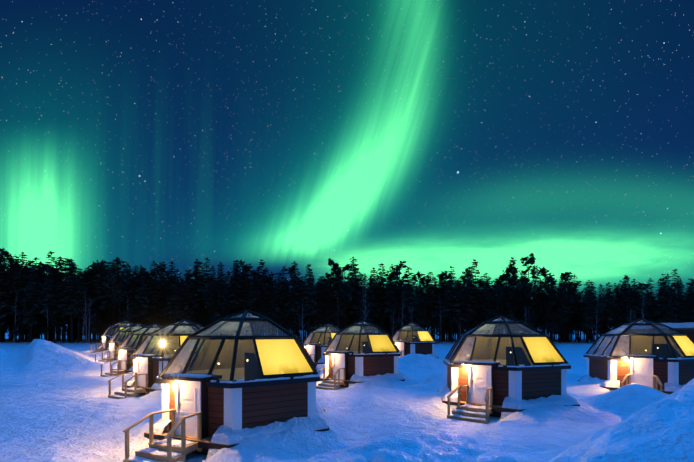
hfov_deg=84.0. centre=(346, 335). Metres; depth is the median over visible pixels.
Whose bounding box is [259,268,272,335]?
tree
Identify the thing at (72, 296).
tree
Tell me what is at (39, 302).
tree
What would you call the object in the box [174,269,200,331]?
tree
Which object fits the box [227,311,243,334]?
tree
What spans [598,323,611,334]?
tree
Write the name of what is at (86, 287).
tree
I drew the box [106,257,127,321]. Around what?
tree
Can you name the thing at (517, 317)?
tree
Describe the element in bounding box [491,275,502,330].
tree
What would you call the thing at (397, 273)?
tree
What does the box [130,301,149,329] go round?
tree
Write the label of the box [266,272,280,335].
tree
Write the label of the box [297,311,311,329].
tree
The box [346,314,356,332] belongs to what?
tree
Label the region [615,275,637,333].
tree
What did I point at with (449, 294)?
tree
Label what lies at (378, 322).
tree
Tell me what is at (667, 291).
tree
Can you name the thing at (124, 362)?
igloo
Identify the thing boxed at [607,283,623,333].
tree
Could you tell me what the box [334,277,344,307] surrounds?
tree
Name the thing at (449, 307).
tree
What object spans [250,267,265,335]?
tree
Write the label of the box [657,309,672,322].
tree
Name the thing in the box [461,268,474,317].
tree
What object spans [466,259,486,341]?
tree
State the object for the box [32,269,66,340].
tree
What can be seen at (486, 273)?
tree
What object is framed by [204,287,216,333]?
tree
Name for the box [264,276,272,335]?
tree
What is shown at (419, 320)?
tree
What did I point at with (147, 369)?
igloo
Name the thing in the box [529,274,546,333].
tree
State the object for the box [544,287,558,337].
tree
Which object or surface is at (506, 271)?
tree
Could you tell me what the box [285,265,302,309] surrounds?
tree
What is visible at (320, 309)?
tree
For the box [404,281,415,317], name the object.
tree
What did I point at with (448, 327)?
tree
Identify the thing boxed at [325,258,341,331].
tree
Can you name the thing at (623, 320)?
tree
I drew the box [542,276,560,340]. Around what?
tree
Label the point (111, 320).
tree
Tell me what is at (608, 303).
tree
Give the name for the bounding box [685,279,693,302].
tree
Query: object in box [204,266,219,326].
tree
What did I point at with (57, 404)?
snow ground
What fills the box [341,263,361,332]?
tree
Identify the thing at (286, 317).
tree
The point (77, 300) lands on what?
tree
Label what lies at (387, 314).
tree
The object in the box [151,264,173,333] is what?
tree
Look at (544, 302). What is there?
tree
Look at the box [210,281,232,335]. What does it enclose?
tree
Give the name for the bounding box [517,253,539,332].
tree
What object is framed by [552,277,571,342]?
tree
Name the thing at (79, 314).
tree
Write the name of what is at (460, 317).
tree
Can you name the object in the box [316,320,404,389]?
igloo
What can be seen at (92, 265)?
tree
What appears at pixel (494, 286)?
tree
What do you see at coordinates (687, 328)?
service cabin
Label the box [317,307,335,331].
tree
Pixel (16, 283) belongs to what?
tree
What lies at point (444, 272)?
tree
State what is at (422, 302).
tree
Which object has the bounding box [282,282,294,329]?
tree
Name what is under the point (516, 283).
tree
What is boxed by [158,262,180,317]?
tree
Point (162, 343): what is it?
path lamp
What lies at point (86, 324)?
tree
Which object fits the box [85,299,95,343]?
tree
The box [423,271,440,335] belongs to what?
tree
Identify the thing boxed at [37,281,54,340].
tree
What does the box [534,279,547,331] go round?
tree
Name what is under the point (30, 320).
tree
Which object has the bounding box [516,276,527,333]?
tree
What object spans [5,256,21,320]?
tree
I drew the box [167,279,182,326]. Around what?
tree
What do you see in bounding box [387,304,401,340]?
tree
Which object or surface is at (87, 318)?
tree
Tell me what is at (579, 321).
tree
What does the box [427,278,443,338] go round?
tree
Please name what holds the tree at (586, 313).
on the snow ground
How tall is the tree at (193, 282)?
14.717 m
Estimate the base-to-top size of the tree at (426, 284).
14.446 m
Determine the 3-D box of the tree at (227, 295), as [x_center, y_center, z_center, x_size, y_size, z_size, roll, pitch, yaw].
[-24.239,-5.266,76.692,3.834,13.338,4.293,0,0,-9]
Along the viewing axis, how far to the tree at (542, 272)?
72.14 m
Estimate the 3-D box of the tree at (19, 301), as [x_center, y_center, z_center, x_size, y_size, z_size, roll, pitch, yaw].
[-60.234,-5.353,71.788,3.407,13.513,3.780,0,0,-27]
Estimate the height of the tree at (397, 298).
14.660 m
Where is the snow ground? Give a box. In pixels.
[0,322,693,461]
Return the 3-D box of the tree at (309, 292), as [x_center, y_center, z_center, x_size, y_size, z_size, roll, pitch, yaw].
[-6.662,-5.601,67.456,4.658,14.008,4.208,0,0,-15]
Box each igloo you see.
[90,320,143,352]
[94,323,158,361]
[100,323,178,376]
[108,319,229,398]
[123,309,329,461]
[303,323,352,365]
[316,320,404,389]
[392,322,438,357]
[438,315,579,423]
[577,318,693,394]
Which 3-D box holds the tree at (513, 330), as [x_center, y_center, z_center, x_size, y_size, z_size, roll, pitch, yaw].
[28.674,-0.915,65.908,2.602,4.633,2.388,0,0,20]
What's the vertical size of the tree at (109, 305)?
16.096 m
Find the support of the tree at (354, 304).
on the snow ground
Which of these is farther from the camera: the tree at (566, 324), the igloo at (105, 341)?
the tree at (566, 324)
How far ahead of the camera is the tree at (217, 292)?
69.53 m
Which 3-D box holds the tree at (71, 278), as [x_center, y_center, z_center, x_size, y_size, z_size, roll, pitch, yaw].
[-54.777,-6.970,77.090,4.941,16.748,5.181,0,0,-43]
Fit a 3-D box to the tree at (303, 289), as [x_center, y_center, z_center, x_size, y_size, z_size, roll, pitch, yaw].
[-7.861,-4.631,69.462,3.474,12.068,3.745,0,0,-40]
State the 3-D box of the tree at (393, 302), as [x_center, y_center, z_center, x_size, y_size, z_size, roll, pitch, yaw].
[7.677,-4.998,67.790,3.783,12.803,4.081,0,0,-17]
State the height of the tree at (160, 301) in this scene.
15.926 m
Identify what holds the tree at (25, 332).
on the snow ground
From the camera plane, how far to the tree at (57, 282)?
75.18 m
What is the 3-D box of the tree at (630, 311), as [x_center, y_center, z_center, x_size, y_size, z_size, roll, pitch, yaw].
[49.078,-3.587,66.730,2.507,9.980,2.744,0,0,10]
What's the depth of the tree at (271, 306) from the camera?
70.86 m
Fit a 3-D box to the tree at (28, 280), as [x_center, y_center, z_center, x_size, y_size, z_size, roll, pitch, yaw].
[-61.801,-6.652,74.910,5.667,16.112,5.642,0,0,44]
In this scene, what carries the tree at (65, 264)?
on the snow ground
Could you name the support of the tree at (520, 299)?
on the snow ground
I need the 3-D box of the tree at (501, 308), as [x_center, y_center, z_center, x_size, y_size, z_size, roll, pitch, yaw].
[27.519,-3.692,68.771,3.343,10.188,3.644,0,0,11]
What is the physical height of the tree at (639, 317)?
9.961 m
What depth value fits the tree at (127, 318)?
67.20 m
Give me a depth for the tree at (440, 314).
67.44 m
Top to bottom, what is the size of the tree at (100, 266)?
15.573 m
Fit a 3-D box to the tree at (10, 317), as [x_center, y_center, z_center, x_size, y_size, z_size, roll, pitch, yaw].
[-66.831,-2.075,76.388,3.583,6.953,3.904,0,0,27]
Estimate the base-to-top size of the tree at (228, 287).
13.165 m
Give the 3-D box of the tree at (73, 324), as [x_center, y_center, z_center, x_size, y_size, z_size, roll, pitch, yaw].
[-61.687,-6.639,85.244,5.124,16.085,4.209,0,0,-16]
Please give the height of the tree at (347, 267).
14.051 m
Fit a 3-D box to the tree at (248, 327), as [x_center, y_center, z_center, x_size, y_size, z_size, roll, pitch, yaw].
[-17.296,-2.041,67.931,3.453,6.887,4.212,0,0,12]
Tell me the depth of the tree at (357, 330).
72.91 m
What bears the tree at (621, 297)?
on the snow ground
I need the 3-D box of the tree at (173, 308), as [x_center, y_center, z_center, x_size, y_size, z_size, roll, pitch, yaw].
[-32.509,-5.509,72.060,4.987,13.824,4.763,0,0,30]
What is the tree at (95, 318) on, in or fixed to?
on the snow ground
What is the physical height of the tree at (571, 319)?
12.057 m
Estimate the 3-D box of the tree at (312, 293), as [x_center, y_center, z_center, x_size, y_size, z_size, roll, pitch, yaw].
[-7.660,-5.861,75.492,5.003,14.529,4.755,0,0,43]
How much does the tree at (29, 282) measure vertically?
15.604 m
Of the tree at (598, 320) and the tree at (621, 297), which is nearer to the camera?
the tree at (598, 320)
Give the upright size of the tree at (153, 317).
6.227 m
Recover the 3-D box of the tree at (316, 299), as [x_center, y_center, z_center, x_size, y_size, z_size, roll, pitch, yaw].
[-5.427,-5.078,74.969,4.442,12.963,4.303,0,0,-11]
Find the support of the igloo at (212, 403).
on the snow ground
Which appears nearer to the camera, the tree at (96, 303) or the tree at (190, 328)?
the tree at (190, 328)
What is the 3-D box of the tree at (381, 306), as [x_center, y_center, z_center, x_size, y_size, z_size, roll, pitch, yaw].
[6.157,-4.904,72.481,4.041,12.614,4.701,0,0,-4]
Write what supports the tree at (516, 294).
on the snow ground
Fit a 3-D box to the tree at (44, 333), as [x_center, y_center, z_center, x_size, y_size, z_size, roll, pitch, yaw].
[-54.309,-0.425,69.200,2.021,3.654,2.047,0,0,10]
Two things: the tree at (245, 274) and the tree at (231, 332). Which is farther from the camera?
the tree at (245, 274)
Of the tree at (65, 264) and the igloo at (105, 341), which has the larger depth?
the tree at (65, 264)
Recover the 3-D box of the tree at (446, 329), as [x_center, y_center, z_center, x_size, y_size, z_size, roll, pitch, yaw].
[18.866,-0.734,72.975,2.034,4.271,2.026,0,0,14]
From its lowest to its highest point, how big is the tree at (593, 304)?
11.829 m
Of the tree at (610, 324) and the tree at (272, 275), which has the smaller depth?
the tree at (610, 324)
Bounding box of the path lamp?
[160,339,164,370]
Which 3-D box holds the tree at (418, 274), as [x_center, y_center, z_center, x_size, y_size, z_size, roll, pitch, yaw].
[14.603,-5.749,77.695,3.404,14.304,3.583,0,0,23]
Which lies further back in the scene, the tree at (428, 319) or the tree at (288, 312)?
the tree at (288, 312)
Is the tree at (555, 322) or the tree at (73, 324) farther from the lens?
the tree at (73, 324)
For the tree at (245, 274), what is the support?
on the snow ground
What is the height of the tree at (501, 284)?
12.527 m
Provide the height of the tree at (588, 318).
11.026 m
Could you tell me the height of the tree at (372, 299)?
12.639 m
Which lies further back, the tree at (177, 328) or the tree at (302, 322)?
the tree at (177, 328)
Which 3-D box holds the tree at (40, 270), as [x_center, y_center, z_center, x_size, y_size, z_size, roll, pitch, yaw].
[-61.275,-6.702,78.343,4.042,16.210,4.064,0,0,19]
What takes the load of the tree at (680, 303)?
on the snow ground
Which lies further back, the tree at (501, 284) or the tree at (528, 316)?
the tree at (501, 284)
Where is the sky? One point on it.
(434, 136)
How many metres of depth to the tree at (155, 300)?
76.75 m
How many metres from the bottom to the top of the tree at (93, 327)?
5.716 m
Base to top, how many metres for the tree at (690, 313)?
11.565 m
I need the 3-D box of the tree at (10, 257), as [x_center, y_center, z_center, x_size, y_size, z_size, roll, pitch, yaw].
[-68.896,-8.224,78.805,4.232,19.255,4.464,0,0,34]
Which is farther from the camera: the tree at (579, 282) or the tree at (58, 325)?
the tree at (579, 282)
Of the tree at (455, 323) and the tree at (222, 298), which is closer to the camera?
the tree at (222, 298)
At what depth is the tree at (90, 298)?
80.57 m
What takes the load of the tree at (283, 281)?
on the snow ground
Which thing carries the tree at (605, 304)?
on the snow ground
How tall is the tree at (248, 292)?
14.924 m
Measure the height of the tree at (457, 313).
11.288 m
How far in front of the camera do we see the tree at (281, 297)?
74.18 m
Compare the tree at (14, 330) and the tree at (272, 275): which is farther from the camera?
the tree at (272, 275)
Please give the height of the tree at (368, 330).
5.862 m
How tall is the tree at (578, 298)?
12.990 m
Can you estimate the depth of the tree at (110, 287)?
68.93 m
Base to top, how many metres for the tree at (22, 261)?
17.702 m
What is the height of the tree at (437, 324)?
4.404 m
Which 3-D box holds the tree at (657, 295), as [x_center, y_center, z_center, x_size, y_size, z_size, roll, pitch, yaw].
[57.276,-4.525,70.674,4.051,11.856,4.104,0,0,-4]
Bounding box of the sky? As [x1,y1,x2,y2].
[0,0,693,301]
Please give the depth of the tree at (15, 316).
69.94 m
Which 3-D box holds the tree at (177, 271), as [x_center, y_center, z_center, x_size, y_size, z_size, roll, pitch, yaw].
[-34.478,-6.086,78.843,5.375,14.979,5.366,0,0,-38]
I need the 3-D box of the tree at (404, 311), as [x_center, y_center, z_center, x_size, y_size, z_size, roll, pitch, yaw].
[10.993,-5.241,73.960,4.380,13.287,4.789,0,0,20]
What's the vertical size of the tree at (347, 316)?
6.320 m
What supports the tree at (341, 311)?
on the snow ground
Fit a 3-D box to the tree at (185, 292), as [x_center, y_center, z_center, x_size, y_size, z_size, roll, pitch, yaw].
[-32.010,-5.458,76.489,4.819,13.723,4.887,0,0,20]
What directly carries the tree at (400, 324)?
on the snow ground
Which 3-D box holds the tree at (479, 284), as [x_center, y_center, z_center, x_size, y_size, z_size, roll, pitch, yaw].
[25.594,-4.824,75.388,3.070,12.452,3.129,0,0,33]
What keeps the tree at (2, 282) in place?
on the snow ground
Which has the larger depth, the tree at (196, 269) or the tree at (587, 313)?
the tree at (196, 269)
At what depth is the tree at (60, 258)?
78.50 m
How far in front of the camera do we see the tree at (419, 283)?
72.72 m
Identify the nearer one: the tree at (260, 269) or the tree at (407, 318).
the tree at (260, 269)
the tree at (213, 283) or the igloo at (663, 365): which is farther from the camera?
the tree at (213, 283)
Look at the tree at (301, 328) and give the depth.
76.11 m
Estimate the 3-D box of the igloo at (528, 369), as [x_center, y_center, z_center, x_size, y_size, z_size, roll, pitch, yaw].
[7.569,1.576,18.852,6.306,5.150,7.757,0,0,10]
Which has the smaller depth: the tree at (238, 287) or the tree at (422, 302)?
the tree at (238, 287)
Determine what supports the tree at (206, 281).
on the snow ground
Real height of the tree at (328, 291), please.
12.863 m
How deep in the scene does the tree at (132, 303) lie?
72.13 m
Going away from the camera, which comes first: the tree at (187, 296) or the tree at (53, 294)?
the tree at (187, 296)
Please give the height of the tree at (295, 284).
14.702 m
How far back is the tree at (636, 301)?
70.15 m
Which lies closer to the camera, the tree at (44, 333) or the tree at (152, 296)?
the tree at (44, 333)
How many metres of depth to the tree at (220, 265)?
72.85 m
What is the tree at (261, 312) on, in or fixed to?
on the snow ground
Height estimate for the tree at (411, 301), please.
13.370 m
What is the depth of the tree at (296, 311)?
78.57 m
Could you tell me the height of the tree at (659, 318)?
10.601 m
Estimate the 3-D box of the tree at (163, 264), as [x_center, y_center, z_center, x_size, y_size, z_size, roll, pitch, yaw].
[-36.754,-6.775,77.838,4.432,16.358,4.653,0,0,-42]
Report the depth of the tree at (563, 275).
67.98 m
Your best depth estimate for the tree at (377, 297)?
77.41 m
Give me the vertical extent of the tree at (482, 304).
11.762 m
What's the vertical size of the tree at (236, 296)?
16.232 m
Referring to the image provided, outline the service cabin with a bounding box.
[629,322,693,354]
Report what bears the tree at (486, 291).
on the snow ground
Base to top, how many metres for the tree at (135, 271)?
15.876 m
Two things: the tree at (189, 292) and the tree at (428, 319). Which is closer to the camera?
the tree at (428, 319)
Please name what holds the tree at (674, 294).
on the snow ground
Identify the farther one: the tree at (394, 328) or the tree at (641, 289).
the tree at (394, 328)
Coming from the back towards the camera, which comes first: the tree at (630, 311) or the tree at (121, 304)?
the tree at (121, 304)
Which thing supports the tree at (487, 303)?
on the snow ground
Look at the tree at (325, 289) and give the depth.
69.61 m
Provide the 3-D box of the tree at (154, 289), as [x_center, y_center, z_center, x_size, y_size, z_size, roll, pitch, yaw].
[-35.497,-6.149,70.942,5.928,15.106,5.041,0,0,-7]
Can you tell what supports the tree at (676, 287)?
on the snow ground
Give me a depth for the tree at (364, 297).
72.11 m
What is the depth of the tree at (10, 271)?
77.93 m
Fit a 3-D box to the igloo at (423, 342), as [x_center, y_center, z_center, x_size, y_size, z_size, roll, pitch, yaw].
[7.433,1.056,45.410,7.757,5.150,6.306,0,0,-22]
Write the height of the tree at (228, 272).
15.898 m
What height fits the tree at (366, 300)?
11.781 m
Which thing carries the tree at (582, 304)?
on the snow ground
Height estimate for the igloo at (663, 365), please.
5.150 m
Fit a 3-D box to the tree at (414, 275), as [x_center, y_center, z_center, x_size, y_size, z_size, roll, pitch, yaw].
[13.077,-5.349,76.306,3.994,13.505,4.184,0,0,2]
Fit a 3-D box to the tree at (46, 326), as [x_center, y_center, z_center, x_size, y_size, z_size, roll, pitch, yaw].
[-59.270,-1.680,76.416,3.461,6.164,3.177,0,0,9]
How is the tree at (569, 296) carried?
on the snow ground
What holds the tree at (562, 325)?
on the snow ground
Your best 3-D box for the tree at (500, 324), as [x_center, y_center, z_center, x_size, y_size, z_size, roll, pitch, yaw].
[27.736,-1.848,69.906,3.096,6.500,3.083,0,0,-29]
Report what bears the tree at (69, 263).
on the snow ground
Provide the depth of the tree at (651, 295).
70.68 m
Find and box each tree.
[0,248,17,336]
[0,249,19,341]
[2,261,27,341]
[2,312,17,340]
[4,268,16,340]
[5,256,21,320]
[6,252,40,340]
[8,324,20,336]
[11,259,42,341]
[11,296,22,342]
[12,313,26,340]
[13,270,32,341]
[19,327,28,340]
[20,268,44,342]
[21,260,43,306]
[26,264,44,340]
[32,257,44,338]
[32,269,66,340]
[35,251,56,340]
[35,263,49,306]
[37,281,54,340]
[38,267,60,340]
[39,323,51,339]
[40,314,57,331]
[42,305,66,342]
[48,266,69,342]
[49,261,69,340]
[52,256,64,340]
[53,257,68,340]
[56,260,87,341]
[57,263,86,342]
[62,259,81,340]
[65,275,92,342]
[66,271,77,340]
[73,270,92,340]
[74,268,98,341]
[76,268,88,340]
[77,307,93,341]
[81,269,95,340]
[81,295,92,342]
[84,259,107,340]
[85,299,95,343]
[88,310,102,341]
[89,260,108,341]
[89,262,100,300]
[90,311,105,342]
[95,262,123,334]
[100,266,118,335]
[101,267,124,335]
[102,304,118,335]
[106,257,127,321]
[110,275,129,314]
[112,282,127,326]
[119,308,134,326]
[122,279,139,318]
[123,263,133,320]
[123,265,140,315]
[129,265,149,312]
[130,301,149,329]
[142,261,167,322]
[145,271,160,323]
[146,308,162,331]
[148,268,164,316]
[150,262,168,333]
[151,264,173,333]
[156,261,169,324]
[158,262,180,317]
[161,269,182,333]
[166,317,180,332]
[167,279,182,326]
[173,269,183,332]
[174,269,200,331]
[178,275,192,313]
[181,299,196,333]
[183,269,196,333]
[187,270,199,328]
[188,261,214,333]
[190,259,203,330]
[194,257,213,318]
[199,306,210,333]
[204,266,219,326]
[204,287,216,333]
[207,272,229,333]
[210,273,217,333]
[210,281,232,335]
[215,262,229,335]
[222,276,230,335]
[225,271,230,335]
[226,259,249,332]
[226,273,240,327]
[226,322,235,340]
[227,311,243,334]
[230,264,244,315]
[233,260,247,322]
[235,264,256,315]
[238,268,254,335]
[241,305,258,335]
[243,270,260,327]
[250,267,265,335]
[253,303,271,335]
[256,259,269,335]
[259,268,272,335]
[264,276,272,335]
[265,282,280,335]
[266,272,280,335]
[266,273,285,335]
[275,272,288,335]
[277,266,294,335]
[280,278,294,328]
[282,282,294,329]
[283,261,307,334]
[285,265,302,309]
[288,285,304,334]
[292,276,309,341]
[294,318,307,340]
[296,301,307,343]
[297,264,321,342]
[297,270,315,319]
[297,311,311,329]
[306,273,315,338]
[307,279,326,331]
[309,276,325,336]
[311,318,320,334]
[316,278,331,306]
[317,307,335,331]
[320,276,329,313]
[321,284,337,331]
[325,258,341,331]
[331,264,351,327]
[334,263,356,327]
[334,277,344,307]
[337,309,352,332]
[340,257,368,332]
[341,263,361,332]
[345,264,364,332]
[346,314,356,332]
[350,313,358,332]
[354,276,373,332]
[355,274,374,328]
[360,267,384,332]
[362,320,373,332]
[367,277,377,322]
[369,310,386,332]
[371,264,389,332]
[371,278,387,332]
[375,274,385,332]
[379,271,397,332]
[382,271,401,337]
[386,268,404,338]
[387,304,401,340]
[388,260,409,332]
[395,273,413,329]
[396,266,423,340]
[396,315,403,328]
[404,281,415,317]
[405,274,418,329]
[405,305,417,329]
[410,287,430,329]
[411,282,423,317]
[412,271,427,306]
[414,280,426,328]
[419,275,430,329]
[421,290,433,330]
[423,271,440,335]
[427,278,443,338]
[427,283,439,339]
[431,319,442,342]
[435,271,451,341]
[435,280,451,341]
[436,296,444,325]
[437,271,451,340]
[439,266,466,342]
[441,308,454,340]
[441,324,450,341]
[447,279,470,336]
[447,284,465,338]
[448,277,459,340]
[448,316,464,340]
[455,276,472,332]
[459,267,482,332]
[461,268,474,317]
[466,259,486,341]
[472,279,484,303]
[478,280,496,329]
[479,284,489,340]
[480,274,494,332]
[483,272,491,316]
[489,283,499,330]
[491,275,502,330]
[491,277,507,332]
[493,309,504,332]
[494,286,508,333]
[500,263,518,292]
[501,273,520,327]
[505,257,524,326]
[508,266,522,299]
[510,304,521,333]
[510,318,520,333]
[515,270,526,333]
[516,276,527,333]
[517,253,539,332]
[520,297,538,332]
[523,284,540,332]
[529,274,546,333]
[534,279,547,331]
[538,266,556,336]
[541,279,548,333]
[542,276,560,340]
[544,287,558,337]
[546,305,561,340]
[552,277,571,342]
[556,306,573,341]
[557,271,574,342]
[557,271,582,341]
[558,304,576,341]
[559,277,576,340]
[559,279,577,339]
[568,302,589,342]
[571,275,583,341]
[573,281,583,304]
[577,287,598,341]
[579,280,596,342]
[580,288,595,323]
[581,291,597,337]
[583,282,598,340]
[591,284,612,339]
[591,289,603,340]
[591,321,603,341]
[594,297,604,342]
[597,286,605,336]
[598,284,613,333]
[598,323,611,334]
[601,289,615,338]
[605,306,624,342]
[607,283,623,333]
[610,286,621,338]
[613,308,631,331]
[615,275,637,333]
[615,281,627,317]
[621,284,640,333]
[621,286,635,333]
[629,279,640,318]
[633,293,648,319]
[634,282,652,322]
[643,278,655,321]
[643,284,655,317]
[650,282,669,322]
[651,279,677,317]
[652,273,679,321]
[654,274,676,311]
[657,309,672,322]
[665,269,688,322]
[670,285,690,322]
[671,284,689,322]
[673,276,682,322]
[678,278,693,321]
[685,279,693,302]
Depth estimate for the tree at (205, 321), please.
70.82 m
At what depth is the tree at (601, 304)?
68.17 m
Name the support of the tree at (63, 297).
on the snow ground
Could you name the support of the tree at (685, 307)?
on the snow ground
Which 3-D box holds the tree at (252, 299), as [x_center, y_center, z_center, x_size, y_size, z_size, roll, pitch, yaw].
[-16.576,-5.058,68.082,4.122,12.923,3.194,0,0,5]
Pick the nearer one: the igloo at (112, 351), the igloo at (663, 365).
the igloo at (663, 365)
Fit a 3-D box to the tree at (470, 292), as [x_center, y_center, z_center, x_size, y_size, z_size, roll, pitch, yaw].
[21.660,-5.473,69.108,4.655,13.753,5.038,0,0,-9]
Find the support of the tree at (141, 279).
on the snow ground
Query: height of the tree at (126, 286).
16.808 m
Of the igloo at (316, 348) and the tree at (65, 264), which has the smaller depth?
the igloo at (316, 348)
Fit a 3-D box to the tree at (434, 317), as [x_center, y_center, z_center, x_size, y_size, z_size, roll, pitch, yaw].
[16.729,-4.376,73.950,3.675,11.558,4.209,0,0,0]
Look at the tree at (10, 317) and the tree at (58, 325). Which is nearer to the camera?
the tree at (58, 325)
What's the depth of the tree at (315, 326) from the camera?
74.94 m
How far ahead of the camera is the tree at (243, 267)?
81.00 m
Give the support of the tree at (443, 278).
on the snow ground
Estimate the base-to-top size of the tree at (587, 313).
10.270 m
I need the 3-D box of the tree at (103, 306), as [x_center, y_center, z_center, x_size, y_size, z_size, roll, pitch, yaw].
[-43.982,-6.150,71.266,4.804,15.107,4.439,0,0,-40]
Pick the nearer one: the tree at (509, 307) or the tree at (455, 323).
the tree at (509, 307)
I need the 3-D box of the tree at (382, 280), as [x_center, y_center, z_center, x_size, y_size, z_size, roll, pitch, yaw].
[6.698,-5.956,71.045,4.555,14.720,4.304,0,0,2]
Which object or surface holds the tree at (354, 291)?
on the snow ground
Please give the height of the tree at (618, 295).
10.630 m
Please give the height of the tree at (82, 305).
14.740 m
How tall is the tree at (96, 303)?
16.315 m
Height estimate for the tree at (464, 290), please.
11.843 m
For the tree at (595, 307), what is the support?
on the snow ground
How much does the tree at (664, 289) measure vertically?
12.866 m
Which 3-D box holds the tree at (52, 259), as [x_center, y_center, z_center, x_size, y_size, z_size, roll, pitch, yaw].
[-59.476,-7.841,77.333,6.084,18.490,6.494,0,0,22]
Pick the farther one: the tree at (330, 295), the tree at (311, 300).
the tree at (311, 300)
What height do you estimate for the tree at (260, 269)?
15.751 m
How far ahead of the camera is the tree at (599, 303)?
80.31 m
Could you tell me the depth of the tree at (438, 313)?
70.77 m
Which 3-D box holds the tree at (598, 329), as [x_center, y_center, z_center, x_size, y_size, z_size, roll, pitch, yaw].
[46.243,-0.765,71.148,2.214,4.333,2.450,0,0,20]
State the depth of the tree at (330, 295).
69.30 m
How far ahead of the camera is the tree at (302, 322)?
64.70 m
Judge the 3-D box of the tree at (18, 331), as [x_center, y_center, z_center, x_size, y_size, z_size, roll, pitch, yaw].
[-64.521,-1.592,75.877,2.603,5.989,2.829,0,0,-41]
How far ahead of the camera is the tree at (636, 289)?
78.18 m
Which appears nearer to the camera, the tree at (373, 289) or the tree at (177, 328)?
the tree at (373, 289)
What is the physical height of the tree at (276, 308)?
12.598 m
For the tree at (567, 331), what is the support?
on the snow ground
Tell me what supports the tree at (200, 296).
on the snow ground
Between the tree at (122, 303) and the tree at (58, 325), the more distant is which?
the tree at (122, 303)
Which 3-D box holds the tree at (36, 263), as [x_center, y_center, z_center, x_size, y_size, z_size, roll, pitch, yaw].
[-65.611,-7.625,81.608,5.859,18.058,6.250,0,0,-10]
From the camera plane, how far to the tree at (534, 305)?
70.42 m
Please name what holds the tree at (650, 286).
on the snow ground

